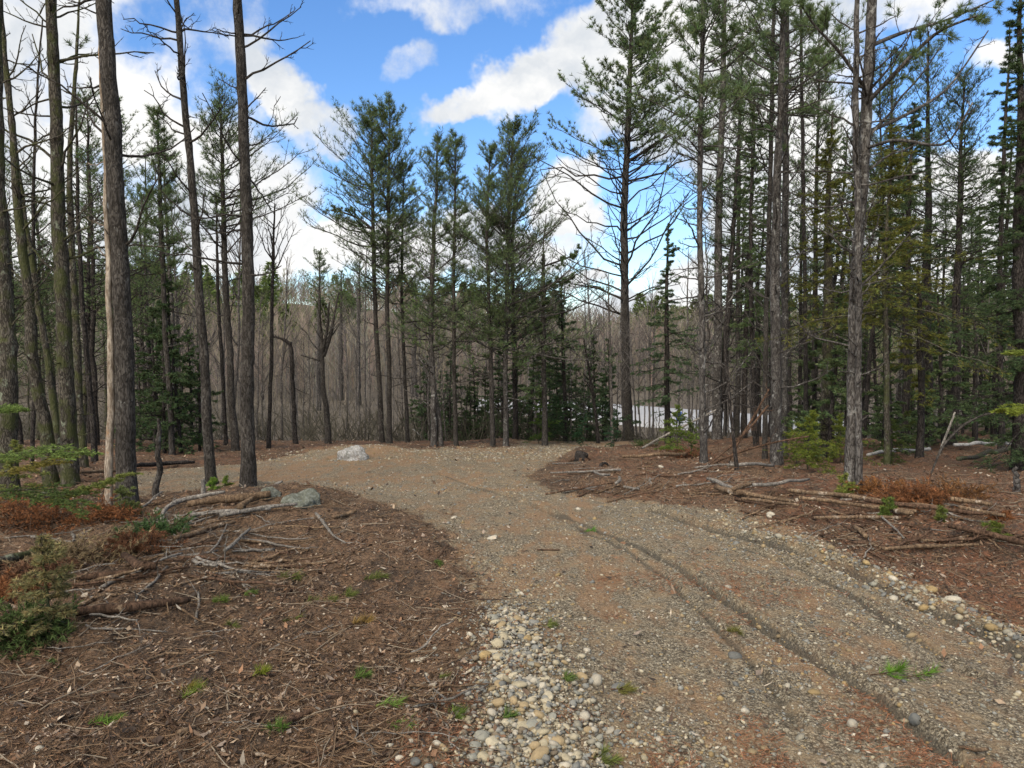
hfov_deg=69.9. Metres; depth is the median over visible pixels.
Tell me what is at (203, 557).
branch
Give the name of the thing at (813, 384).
young spruce
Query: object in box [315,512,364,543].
branch
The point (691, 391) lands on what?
bare sapling
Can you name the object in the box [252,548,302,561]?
branch
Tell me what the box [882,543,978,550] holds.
log
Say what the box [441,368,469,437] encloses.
young spruce
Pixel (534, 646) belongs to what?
cobble
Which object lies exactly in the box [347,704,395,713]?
branch
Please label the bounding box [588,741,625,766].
pine sprig
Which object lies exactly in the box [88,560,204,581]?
branch
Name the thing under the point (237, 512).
branch
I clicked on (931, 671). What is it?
pine sprig
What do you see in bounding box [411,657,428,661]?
cobble
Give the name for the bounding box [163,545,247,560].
branch
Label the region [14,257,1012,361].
evergreen woods
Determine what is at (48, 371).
pine tree
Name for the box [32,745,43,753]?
cobble
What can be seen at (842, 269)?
conifer tree
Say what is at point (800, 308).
conifer tree
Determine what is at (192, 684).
pine sprig
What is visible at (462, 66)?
sky
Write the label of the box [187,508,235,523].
branch
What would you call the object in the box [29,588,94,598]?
branch
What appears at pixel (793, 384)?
conifer tree
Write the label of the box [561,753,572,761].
cobble
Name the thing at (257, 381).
bare tree
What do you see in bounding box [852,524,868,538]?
log
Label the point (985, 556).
branch
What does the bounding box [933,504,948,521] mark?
hemlock sapling
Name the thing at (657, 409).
water
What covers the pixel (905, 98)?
conifer tree
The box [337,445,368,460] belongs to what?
boulder
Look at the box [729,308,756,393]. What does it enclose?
bare sapling
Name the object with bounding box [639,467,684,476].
branch
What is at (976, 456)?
log
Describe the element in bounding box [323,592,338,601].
pine sprig
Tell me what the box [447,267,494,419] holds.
bare tree
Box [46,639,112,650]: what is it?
branch
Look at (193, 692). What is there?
pine sprig
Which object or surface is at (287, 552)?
branch
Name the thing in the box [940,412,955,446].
branch
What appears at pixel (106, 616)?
branch
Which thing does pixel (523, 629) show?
cobble
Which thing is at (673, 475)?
branch
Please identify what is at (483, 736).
cobble
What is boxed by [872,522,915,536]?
branch
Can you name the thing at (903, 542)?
branch
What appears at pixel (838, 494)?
log
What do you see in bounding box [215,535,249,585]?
branch
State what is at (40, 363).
conifer tree
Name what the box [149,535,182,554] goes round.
branch
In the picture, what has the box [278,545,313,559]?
branch
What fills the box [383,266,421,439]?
bare tree
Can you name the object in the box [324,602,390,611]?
branch
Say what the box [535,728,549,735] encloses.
cobble
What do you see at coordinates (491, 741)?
cobble
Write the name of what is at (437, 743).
cobble
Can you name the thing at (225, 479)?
hemlock sapling
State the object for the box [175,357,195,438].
young spruce
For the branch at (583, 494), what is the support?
on the ground
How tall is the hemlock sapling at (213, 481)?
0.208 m
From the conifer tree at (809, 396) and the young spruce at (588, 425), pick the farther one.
the conifer tree at (809, 396)
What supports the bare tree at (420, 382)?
on the ground
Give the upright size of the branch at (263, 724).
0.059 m
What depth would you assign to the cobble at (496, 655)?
3.61 m
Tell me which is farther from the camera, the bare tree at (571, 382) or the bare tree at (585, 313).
the bare tree at (585, 313)
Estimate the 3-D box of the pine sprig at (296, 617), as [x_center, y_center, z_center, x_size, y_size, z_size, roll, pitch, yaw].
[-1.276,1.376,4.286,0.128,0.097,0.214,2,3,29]
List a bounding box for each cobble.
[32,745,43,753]
[410,757,420,765]
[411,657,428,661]
[432,740,440,746]
[467,753,476,759]
[469,741,480,750]
[474,730,488,741]
[477,751,488,762]
[479,650,491,659]
[485,737,498,748]
[486,614,497,619]
[487,708,496,716]
[491,638,503,648]
[491,698,505,706]
[493,653,503,659]
[494,680,500,689]
[496,621,505,627]
[496,674,506,678]
[499,632,508,639]
[501,718,508,725]
[508,672,517,676]
[509,696,517,704]
[512,681,527,687]
[513,615,521,619]
[516,721,528,729]
[517,627,525,631]
[517,701,528,707]
[523,635,531,640]
[523,747,531,756]
[527,661,533,666]
[527,718,541,727]
[528,741,540,749]
[529,619,538,624]
[530,704,538,709]
[530,746,548,762]
[531,644,539,648]
[533,710,544,718]
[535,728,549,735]
[538,682,546,688]
[539,675,550,680]
[539,738,547,745]
[540,698,551,702]
[543,691,552,700]
[543,703,551,712]
[548,712,556,720]
[551,736,564,745]
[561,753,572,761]
[568,700,576,706]
[576,672,587,679]
[579,711,590,720]
[580,760,586,767]
[583,726,591,732]
[591,674,601,685]
[605,726,614,733]
[611,682,625,691]
[728,651,741,658]
[808,688,820,694]
[846,719,857,727]
[888,575,897,580]
[908,713,920,725]
[926,585,937,592]
[944,596,961,601]
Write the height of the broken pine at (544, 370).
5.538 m
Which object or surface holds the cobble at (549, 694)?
on the ground
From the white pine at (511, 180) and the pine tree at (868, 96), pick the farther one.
the white pine at (511, 180)
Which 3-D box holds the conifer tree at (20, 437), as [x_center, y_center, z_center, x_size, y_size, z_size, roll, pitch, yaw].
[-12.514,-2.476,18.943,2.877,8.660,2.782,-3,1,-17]
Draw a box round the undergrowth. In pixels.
[19,377,1005,441]
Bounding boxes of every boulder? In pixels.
[261,487,280,500]
[280,488,322,508]
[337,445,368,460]
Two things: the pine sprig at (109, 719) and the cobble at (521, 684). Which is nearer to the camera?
the pine sprig at (109, 719)
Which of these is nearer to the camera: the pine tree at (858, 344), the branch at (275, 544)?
the branch at (275, 544)
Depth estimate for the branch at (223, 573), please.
5.11 m
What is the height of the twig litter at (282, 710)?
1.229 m
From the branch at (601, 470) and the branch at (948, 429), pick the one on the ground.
the branch at (601, 470)
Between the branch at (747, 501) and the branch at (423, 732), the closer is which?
the branch at (423, 732)
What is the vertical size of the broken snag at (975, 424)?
3.573 m
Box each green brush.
[0,592,83,670]
[110,506,195,543]
[631,438,659,446]
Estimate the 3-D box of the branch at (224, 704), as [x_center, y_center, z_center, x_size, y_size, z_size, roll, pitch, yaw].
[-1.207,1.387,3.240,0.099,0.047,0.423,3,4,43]
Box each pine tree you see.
[0,0,55,500]
[2,11,79,484]
[3,0,173,485]
[3,72,74,474]
[21,0,194,507]
[29,0,99,467]
[64,100,106,461]
[121,0,233,485]
[154,0,315,486]
[198,192,237,445]
[621,0,779,462]
[646,0,792,439]
[710,0,878,464]
[720,0,864,455]
[720,8,823,458]
[728,103,780,446]
[760,2,831,443]
[780,0,1005,490]
[801,0,936,490]
[870,10,994,441]
[889,60,1015,444]
[889,265,948,457]
[927,0,1023,473]
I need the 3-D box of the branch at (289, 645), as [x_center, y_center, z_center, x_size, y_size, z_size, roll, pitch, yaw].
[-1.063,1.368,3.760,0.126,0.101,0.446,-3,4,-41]
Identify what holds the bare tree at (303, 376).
on the ground
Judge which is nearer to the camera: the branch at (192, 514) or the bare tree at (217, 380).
the branch at (192, 514)
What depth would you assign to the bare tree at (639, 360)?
26.29 m
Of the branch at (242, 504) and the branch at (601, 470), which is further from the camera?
the branch at (601, 470)
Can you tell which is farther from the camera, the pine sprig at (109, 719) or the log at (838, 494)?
the log at (838, 494)
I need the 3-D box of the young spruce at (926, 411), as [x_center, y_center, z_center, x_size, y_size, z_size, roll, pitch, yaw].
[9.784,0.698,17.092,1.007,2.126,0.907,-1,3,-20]
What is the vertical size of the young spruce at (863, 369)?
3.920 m
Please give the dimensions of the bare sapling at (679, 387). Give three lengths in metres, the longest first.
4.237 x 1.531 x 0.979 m
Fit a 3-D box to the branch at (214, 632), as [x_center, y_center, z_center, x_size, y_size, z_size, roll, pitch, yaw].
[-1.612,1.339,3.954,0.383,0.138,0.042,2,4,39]
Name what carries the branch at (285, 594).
on the ground
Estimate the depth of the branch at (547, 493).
8.83 m
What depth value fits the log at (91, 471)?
10.51 m
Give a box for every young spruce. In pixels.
[113,315,192,448]
[134,343,175,445]
[135,278,200,454]
[135,282,198,453]
[135,325,188,444]
[166,329,218,443]
[167,339,225,451]
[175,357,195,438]
[403,355,450,439]
[408,360,442,429]
[416,393,430,437]
[424,346,475,440]
[436,370,452,430]
[440,371,452,437]
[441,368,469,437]
[451,375,489,439]
[451,385,477,440]
[457,358,495,439]
[463,367,489,438]
[471,378,484,428]
[474,347,519,437]
[480,341,526,437]
[497,376,512,436]
[498,365,533,439]
[508,358,541,438]
[509,354,558,440]
[518,372,540,439]
[524,368,558,440]
[528,346,575,440]
[538,358,562,438]
[547,371,581,440]
[556,365,587,440]
[561,349,589,427]
[561,369,578,432]
[572,381,594,439]
[573,358,605,440]
[574,335,620,438]
[585,339,641,437]
[587,382,618,441]
[589,366,617,436]
[781,284,866,458]
[788,340,820,430]
[792,301,846,443]
[819,381,844,435]
[832,348,873,443]
[844,337,882,438]
[863,382,896,447]
[865,338,924,455]
[869,395,882,437]
[892,314,952,438]
[894,383,916,431]
[907,293,992,447]
[910,383,917,434]
[913,369,952,445]
[938,342,989,434]
[958,348,984,425]
[968,362,997,431]
[979,307,1014,441]
[980,360,997,435]
[986,379,1013,438]
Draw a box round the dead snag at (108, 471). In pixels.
[86,41,114,505]
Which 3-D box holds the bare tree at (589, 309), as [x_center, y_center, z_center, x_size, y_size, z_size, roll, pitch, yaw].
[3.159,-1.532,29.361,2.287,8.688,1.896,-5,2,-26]
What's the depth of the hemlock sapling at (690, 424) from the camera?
13.10 m
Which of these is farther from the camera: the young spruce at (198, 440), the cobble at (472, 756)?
the young spruce at (198, 440)
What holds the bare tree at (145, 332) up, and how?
on the ground
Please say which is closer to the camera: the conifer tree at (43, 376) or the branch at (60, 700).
the branch at (60, 700)
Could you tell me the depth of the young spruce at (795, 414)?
23.96 m
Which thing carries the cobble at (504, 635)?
on the ground
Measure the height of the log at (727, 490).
0.144 m
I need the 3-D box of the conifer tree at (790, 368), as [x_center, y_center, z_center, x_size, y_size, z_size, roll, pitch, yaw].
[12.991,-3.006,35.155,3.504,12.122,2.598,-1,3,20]
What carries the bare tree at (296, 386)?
on the ground
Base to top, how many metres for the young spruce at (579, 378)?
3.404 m
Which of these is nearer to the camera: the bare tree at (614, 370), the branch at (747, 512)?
the branch at (747, 512)
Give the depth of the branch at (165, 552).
5.46 m
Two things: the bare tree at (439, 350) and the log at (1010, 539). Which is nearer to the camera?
the log at (1010, 539)
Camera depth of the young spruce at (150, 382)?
18.46 m
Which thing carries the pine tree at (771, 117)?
on the ground
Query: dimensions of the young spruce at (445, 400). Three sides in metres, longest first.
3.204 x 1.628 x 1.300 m
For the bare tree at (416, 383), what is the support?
on the ground
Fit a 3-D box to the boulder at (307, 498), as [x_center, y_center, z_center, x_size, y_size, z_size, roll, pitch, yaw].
[-2.126,1.221,7.258,0.390,0.350,0.333,-3,4,-45]
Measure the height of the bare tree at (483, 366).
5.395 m
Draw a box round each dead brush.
[0,484,103,537]
[0,521,176,576]
[0,556,83,582]
[0,566,63,603]
[55,493,159,529]
[96,525,188,557]
[659,444,715,459]
[842,475,906,496]
[866,473,967,515]
[922,473,1016,501]
[984,510,1014,522]
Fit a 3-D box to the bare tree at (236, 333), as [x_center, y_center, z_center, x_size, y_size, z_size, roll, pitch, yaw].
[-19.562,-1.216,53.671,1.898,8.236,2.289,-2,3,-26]
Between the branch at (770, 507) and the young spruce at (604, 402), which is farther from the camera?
the young spruce at (604, 402)
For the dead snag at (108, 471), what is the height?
5.228 m
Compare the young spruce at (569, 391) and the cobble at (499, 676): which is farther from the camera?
the young spruce at (569, 391)
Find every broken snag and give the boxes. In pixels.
[152,418,162,495]
[274,334,308,443]
[968,316,983,440]
[1012,466,1020,493]
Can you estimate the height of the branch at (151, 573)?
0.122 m
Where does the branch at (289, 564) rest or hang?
on the ground
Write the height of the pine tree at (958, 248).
9.803 m
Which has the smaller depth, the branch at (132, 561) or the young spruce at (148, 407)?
the branch at (132, 561)
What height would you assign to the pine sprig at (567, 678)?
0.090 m
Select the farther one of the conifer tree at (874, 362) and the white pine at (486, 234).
the conifer tree at (874, 362)
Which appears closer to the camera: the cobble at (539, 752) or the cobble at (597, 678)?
the cobble at (539, 752)
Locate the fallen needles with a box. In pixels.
[0,444,1023,767]
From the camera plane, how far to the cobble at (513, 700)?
3.17 m
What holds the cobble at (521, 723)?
on the ground
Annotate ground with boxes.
[0,303,1023,767]
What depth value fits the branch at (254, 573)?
5.01 m
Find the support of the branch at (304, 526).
on the ground
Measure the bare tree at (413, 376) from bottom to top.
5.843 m
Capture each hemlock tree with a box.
[531,285,608,441]
[629,223,710,443]
[754,123,1015,464]
[757,112,909,456]
[832,44,953,436]
[842,101,968,447]
[959,25,1016,452]
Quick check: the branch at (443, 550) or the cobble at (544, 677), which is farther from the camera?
the branch at (443, 550)
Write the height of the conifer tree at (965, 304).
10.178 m
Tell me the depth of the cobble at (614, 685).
3.41 m
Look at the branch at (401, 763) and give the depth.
2.78 m
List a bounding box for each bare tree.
[5,20,68,469]
[102,268,155,431]
[132,231,166,395]
[132,276,169,368]
[134,243,180,395]
[143,194,211,409]
[148,273,193,371]
[168,241,231,430]
[174,242,218,437]
[180,300,195,364]
[180,309,198,403]
[184,279,221,374]
[193,253,241,439]
[205,159,298,403]
[211,356,225,418]
[212,341,234,410]
[225,330,240,416]
[232,314,254,369]
[234,286,283,439]
[234,336,261,394]
[253,187,300,449]
[254,307,284,440]
[254,347,273,421]
[259,329,276,379]
[266,245,306,439]
[266,347,282,438]
[272,373,282,405]
[273,340,302,436]
[277,362,298,425]
[282,329,312,413]
[282,338,308,438]
[289,331,319,439]
[293,283,354,443]
[293,309,318,439]
[304,305,334,419]
[308,324,325,407]
[312,384,322,424]
[318,362,340,424]
[327,370,339,418]
[329,291,370,416]
[329,337,357,437]
[331,320,348,415]
[331,350,343,407]
[339,239,390,437]
[339,270,396,439]
[344,340,366,431]
[356,334,374,438]
[370,354,385,437]
[380,329,394,406]
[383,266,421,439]
[383,337,402,431]
[392,319,415,432]
[393,375,402,434]
[394,316,421,435]
[395,294,449,440]
[399,239,447,440]
[402,344,418,410]
[406,348,430,435]
[419,340,452,440]
[422,310,457,389]
[426,345,447,407]
[435,295,476,424]
[446,367,473,430]
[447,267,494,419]
[458,358,473,402]
[469,332,497,414]
[493,312,511,402]
[509,371,533,436]
[516,207,575,440]
[518,317,547,393]
[546,286,566,380]
[547,248,587,439]
[560,238,616,436]
[560,337,584,440]
[567,264,607,432]
[569,307,603,428]
[575,361,595,439]
[578,336,601,442]
[583,284,619,437]
[592,330,607,407]
[594,272,620,442]
[595,337,607,410]
[597,293,638,440]
[598,336,619,392]
[600,332,631,441]
[618,329,648,383]
[620,309,647,439]
[630,272,662,398]
[630,327,652,431]
[631,328,646,407]
[639,290,689,436]
[652,364,662,423]
[654,319,679,431]
[655,248,712,435]
[658,310,682,407]
[671,343,686,436]
[674,221,740,438]
[674,326,705,414]
[685,306,713,431]
[686,263,713,435]
[705,299,733,435]
[709,306,749,436]
[715,246,739,470]
[729,341,750,412]
[731,351,750,428]
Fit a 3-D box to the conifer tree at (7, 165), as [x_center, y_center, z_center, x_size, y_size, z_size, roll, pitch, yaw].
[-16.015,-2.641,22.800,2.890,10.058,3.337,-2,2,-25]
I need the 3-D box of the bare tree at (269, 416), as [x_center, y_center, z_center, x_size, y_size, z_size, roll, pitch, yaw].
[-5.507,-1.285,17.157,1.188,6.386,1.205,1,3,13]
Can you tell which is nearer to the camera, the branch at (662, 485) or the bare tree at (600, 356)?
the branch at (662, 485)
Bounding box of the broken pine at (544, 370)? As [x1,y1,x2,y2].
[518,243,581,445]
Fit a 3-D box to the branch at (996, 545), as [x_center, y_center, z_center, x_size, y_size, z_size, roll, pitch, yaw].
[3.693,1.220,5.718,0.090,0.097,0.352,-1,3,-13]
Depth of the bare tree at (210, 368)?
29.96 m
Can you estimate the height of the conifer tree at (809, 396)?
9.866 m
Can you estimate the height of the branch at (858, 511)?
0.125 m
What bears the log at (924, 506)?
on the ground
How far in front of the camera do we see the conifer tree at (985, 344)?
30.24 m
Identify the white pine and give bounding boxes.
[126,103,197,454]
[134,152,191,437]
[153,66,319,450]
[289,95,425,442]
[298,248,342,410]
[322,269,356,400]
[323,91,432,443]
[340,251,381,405]
[353,162,446,442]
[366,125,480,446]
[398,128,504,446]
[400,293,427,396]
[436,139,539,446]
[447,109,622,445]
[466,156,572,439]
[531,0,728,440]
[675,25,800,437]
[760,15,897,438]
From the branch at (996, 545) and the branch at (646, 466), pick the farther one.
the branch at (646, 466)
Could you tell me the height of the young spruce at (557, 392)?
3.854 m
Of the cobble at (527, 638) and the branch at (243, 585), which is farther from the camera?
the branch at (243, 585)
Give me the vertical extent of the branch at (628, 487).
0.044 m
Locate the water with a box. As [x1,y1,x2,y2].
[476,399,843,432]
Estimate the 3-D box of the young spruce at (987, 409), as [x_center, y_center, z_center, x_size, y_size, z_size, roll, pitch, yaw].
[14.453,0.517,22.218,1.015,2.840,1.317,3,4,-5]
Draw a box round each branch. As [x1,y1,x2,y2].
[4,525,89,538]
[10,691,109,713]
[27,550,110,610]
[27,649,78,656]
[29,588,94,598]
[30,532,88,541]
[37,663,47,691]
[44,644,62,675]
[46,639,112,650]
[68,555,192,585]
[69,560,116,573]
[70,527,92,541]
[76,531,182,564]
[77,586,138,605]
[85,614,169,634]
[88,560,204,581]
[88,642,148,672]
[89,607,139,631]
[90,563,143,583]
[98,549,182,588]
[106,552,183,566]
[121,548,160,570]
[121,548,191,562]
[124,563,189,577]
[126,512,212,528]
[126,554,163,563]
[133,652,185,668]
[134,565,168,600]
[135,671,153,691]
[136,491,162,510]
[142,497,172,504]
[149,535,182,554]
[153,538,219,548]
[156,507,178,518]
[158,555,213,570]
[160,491,224,521]
[160,710,197,748]
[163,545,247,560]
[163,550,218,557]
[165,507,209,516]
[168,526,241,552]
[172,521,235,539]
[173,564,251,586]
[174,565,301,593]
[175,606,230,628]
[176,724,196,734]
[177,543,230,560]
[181,530,267,549]
[186,554,250,571]
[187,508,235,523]
[187,509,228,517]
[188,570,206,621]
[189,507,249,526]
[190,507,270,516]
[191,557,219,566]
[195,629,233,637]
[196,686,281,717]
[201,478,205,493]
[201,523,239,552]
[206,571,269,602]
[212,551,267,569]
[213,566,283,574]
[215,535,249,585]
[219,503,297,516]
[219,561,277,575]
[220,530,313,540]
[222,559,289,571]
[223,527,250,551]
[223,719,311,729]
[226,521,292,536]
[226,553,304,568]
[231,570,254,599]
[232,542,274,551]
[233,525,325,544]
[236,496,253,509]
[236,497,278,508]
[236,561,317,594]
[241,537,317,548]
[241,559,279,569]
[243,505,338,529]
[244,515,321,530]
[247,547,336,568]
[248,503,298,510]
[249,551,337,563]
[250,748,306,759]
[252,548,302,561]
[255,514,283,524]
[256,613,311,643]
[269,624,333,650]
[275,546,295,556]
[276,589,292,616]
[276,640,326,662]
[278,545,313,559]
[279,654,351,669]
[281,709,310,726]
[286,739,348,761]
[299,584,319,601]
[303,520,313,535]
[312,730,378,762]
[314,715,407,732]
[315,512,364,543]
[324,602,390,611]
[332,509,356,518]
[333,688,433,754]
[341,609,383,616]
[343,630,386,645]
[347,645,371,665]
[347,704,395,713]
[350,718,379,756]
[366,710,485,739]
[397,696,485,708]
[399,736,487,764]
[406,682,488,707]
[409,674,493,690]
[411,620,453,652]
[424,674,463,708]
[425,677,457,710]
[432,704,466,758]
[438,544,448,556]
[537,549,559,550]
[545,475,611,494]
[550,469,620,473]
[563,482,604,492]
[577,483,601,496]
[593,471,609,475]
[595,480,621,493]
[599,462,608,466]
[607,489,633,502]
[613,478,639,495]
[615,476,621,484]
[623,485,639,489]
[624,469,662,493]
[631,482,698,495]
[637,465,655,469]
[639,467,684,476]
[642,409,719,448]
[644,477,683,491]
[654,472,698,476]
[670,494,714,497]
[676,474,732,486]
[677,463,711,474]
[680,484,726,494]
[682,486,745,504]
[689,483,713,494]
[695,461,733,468]
[708,405,773,464]
[708,465,737,469]
[712,429,808,463]
[725,490,776,505]
[726,383,769,462]
[734,498,783,507]
[740,502,777,519]
[740,503,782,519]
[749,510,806,529]
[759,495,816,512]
[776,523,844,532]
[780,509,817,522]
[794,514,852,541]
[801,503,899,514]
[808,517,909,544]
[815,511,867,538]
[820,533,896,561]
[825,536,871,545]
[828,507,865,514]
[836,507,878,514]
[840,534,889,559]
[843,514,876,523]
[845,536,944,563]
[863,537,871,558]
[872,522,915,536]
[879,515,938,532]
[881,516,904,538]
[887,535,923,548]
[890,529,932,546]
[905,522,992,560]
[911,523,1023,541]
[914,520,1010,548]
[919,527,1001,541]
[923,513,959,520]
[924,399,1008,475]
[925,517,1005,541]
[934,512,1005,521]
[937,529,987,543]
[938,520,1007,538]
[939,512,1010,556]
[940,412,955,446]
[944,500,1022,514]
[945,512,991,522]
[958,745,988,751]
[969,517,1023,539]
[979,537,1001,552]
[982,507,1017,511]
[993,487,1023,493]
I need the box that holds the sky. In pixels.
[3,0,1023,332]
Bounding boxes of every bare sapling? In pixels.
[612,302,642,433]
[624,297,663,439]
[647,350,663,439]
[671,353,694,437]
[673,351,698,406]
[673,352,698,420]
[691,347,712,432]
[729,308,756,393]
[748,337,761,434]
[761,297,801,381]
[788,342,803,436]
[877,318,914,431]
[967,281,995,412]
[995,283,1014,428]
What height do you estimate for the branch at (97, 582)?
0.290 m
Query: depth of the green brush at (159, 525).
6.09 m
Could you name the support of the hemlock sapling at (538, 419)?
on the ground
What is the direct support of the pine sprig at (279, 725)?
on the ground
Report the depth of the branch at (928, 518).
6.51 m
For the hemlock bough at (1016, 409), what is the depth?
5.02 m
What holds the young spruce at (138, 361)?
on the ground
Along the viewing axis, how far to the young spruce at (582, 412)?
24.92 m
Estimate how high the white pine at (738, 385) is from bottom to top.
13.476 m
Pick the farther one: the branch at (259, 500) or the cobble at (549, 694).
the branch at (259, 500)
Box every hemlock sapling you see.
[0,439,50,508]
[0,533,86,652]
[109,483,142,516]
[206,476,221,490]
[222,475,234,485]
[524,384,561,443]
[548,396,581,443]
[573,415,588,445]
[604,412,620,446]
[655,404,699,456]
[681,419,699,456]
[763,428,828,464]
[777,409,843,474]
[814,412,879,465]
[834,472,858,498]
[876,410,916,448]
[878,496,896,515]
[879,418,913,464]
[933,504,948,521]
[981,520,1013,540]
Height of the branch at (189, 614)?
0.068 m
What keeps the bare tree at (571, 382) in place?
on the ground
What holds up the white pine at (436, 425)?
on the ground
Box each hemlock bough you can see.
[0,403,29,413]
[0,443,103,462]
[0,449,87,475]
[0,481,101,519]
[39,472,143,505]
[990,401,1023,417]
[1001,349,1023,356]
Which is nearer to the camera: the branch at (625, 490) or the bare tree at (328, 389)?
the branch at (625, 490)
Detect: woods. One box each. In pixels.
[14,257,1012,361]
[15,265,1014,400]
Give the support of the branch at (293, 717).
on the ground
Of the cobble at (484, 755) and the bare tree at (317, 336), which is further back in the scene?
the bare tree at (317, 336)
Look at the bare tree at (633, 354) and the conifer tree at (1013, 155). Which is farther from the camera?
the bare tree at (633, 354)
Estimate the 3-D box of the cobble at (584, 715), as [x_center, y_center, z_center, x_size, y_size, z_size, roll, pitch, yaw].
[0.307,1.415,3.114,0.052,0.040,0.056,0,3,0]
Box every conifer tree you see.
[4,139,84,444]
[4,144,52,397]
[5,161,21,298]
[8,154,72,412]
[10,214,47,379]
[12,255,24,366]
[14,199,72,411]
[16,248,81,439]
[17,309,43,435]
[18,280,56,419]
[21,248,106,396]
[30,81,136,421]
[35,89,153,445]
[40,144,131,443]
[66,84,181,405]
[72,261,115,437]
[90,171,161,438]
[95,252,139,414]
[97,153,185,434]
[97,183,185,436]
[683,64,789,423]
[696,221,754,435]
[708,208,769,428]
[711,105,797,438]
[722,180,798,434]
[742,266,768,436]
[748,198,810,437]
[748,319,770,436]
[755,151,841,430]
[768,288,798,435]
[791,261,822,407]
[798,112,902,433]
[799,131,879,398]
[818,144,916,438]
[833,275,871,436]
[840,36,941,411]
[845,210,901,438]
[862,135,944,425]
[862,253,894,430]
[869,197,922,404]
[876,258,921,417]
[891,233,952,401]
[893,195,982,425]
[932,133,997,425]
[944,256,995,393]
[946,203,1006,416]
[952,124,1016,439]
[960,197,1011,418]
[960,216,1006,409]
[964,105,1016,325]
[982,223,1014,422]
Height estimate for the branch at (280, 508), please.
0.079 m
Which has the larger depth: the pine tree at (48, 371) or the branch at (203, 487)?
the pine tree at (48, 371)
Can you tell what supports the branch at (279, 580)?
on the ground
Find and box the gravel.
[101,442,1023,767]
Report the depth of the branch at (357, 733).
2.88 m
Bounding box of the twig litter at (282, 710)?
[0,438,1023,767]
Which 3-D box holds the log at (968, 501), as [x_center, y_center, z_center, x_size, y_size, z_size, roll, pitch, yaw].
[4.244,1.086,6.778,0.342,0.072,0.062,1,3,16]
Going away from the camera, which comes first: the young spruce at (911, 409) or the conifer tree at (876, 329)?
the young spruce at (911, 409)
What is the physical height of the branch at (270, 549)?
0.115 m
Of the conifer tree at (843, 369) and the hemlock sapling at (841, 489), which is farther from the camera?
the conifer tree at (843, 369)
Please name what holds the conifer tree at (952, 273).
on the ground
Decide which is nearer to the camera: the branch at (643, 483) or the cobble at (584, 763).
the cobble at (584, 763)
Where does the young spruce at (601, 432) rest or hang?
on the ground
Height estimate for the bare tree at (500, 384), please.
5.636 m
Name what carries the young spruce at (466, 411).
on the ground
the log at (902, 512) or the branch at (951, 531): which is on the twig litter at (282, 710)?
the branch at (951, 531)
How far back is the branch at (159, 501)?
7.47 m
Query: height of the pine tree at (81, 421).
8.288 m
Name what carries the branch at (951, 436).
on the ground
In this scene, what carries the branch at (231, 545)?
on the ground
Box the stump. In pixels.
[568,450,590,461]
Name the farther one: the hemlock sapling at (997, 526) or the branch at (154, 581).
the hemlock sapling at (997, 526)
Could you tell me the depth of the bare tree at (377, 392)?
38.27 m
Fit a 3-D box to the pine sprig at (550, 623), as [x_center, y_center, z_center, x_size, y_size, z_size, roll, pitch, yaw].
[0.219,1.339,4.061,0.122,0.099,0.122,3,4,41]
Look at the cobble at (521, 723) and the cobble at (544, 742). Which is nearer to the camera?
the cobble at (544, 742)
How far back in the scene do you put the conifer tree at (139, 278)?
25.35 m
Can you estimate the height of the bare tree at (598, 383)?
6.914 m
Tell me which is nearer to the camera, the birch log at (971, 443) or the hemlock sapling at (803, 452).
the hemlock sapling at (803, 452)
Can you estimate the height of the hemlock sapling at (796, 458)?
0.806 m
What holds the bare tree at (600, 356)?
on the ground
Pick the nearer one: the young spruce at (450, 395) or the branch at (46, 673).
the branch at (46, 673)
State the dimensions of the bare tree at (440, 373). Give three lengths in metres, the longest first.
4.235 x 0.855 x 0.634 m
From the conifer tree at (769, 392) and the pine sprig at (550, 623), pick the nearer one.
the pine sprig at (550, 623)
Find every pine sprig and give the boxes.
[74,710,125,728]
[172,678,210,703]
[175,679,206,690]
[205,592,229,602]
[223,619,240,628]
[238,587,257,595]
[243,662,272,679]
[260,714,290,736]
[271,569,305,580]
[275,613,303,622]
[299,595,320,603]
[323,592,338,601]
[335,585,358,598]
[343,611,376,625]
[344,665,373,680]
[356,570,388,581]
[360,691,410,708]
[376,715,420,729]
[431,559,444,566]
[434,668,453,679]
[444,700,471,719]
[496,704,520,718]
[538,617,559,627]
[559,670,578,682]
[579,526,595,531]
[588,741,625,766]
[611,680,638,693]
[722,624,744,635]
[870,654,914,681]
[902,660,943,681]
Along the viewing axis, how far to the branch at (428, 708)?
3.23 m
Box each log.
[0,541,57,566]
[75,568,128,579]
[75,597,190,615]
[80,469,115,473]
[137,460,194,466]
[187,491,270,506]
[622,449,697,457]
[706,477,733,487]
[714,484,793,502]
[727,462,774,466]
[731,482,752,490]
[741,497,799,505]
[752,478,809,486]
[788,488,937,506]
[799,496,916,512]
[814,515,900,519]
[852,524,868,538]
[864,498,982,514]
[866,447,930,455]
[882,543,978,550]
[893,509,913,514]
[947,523,1023,544]
[950,497,991,506]
[953,441,1010,446]
[956,445,1010,460]
[958,505,1005,516]
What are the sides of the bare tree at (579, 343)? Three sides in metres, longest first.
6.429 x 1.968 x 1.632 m
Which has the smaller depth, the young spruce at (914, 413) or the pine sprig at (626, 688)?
the pine sprig at (626, 688)
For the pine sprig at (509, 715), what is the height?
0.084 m
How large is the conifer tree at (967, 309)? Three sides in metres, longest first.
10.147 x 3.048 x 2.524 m
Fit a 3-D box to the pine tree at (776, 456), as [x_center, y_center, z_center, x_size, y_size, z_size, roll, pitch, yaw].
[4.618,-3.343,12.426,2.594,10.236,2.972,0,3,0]
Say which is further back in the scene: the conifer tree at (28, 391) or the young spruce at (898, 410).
the conifer tree at (28, 391)

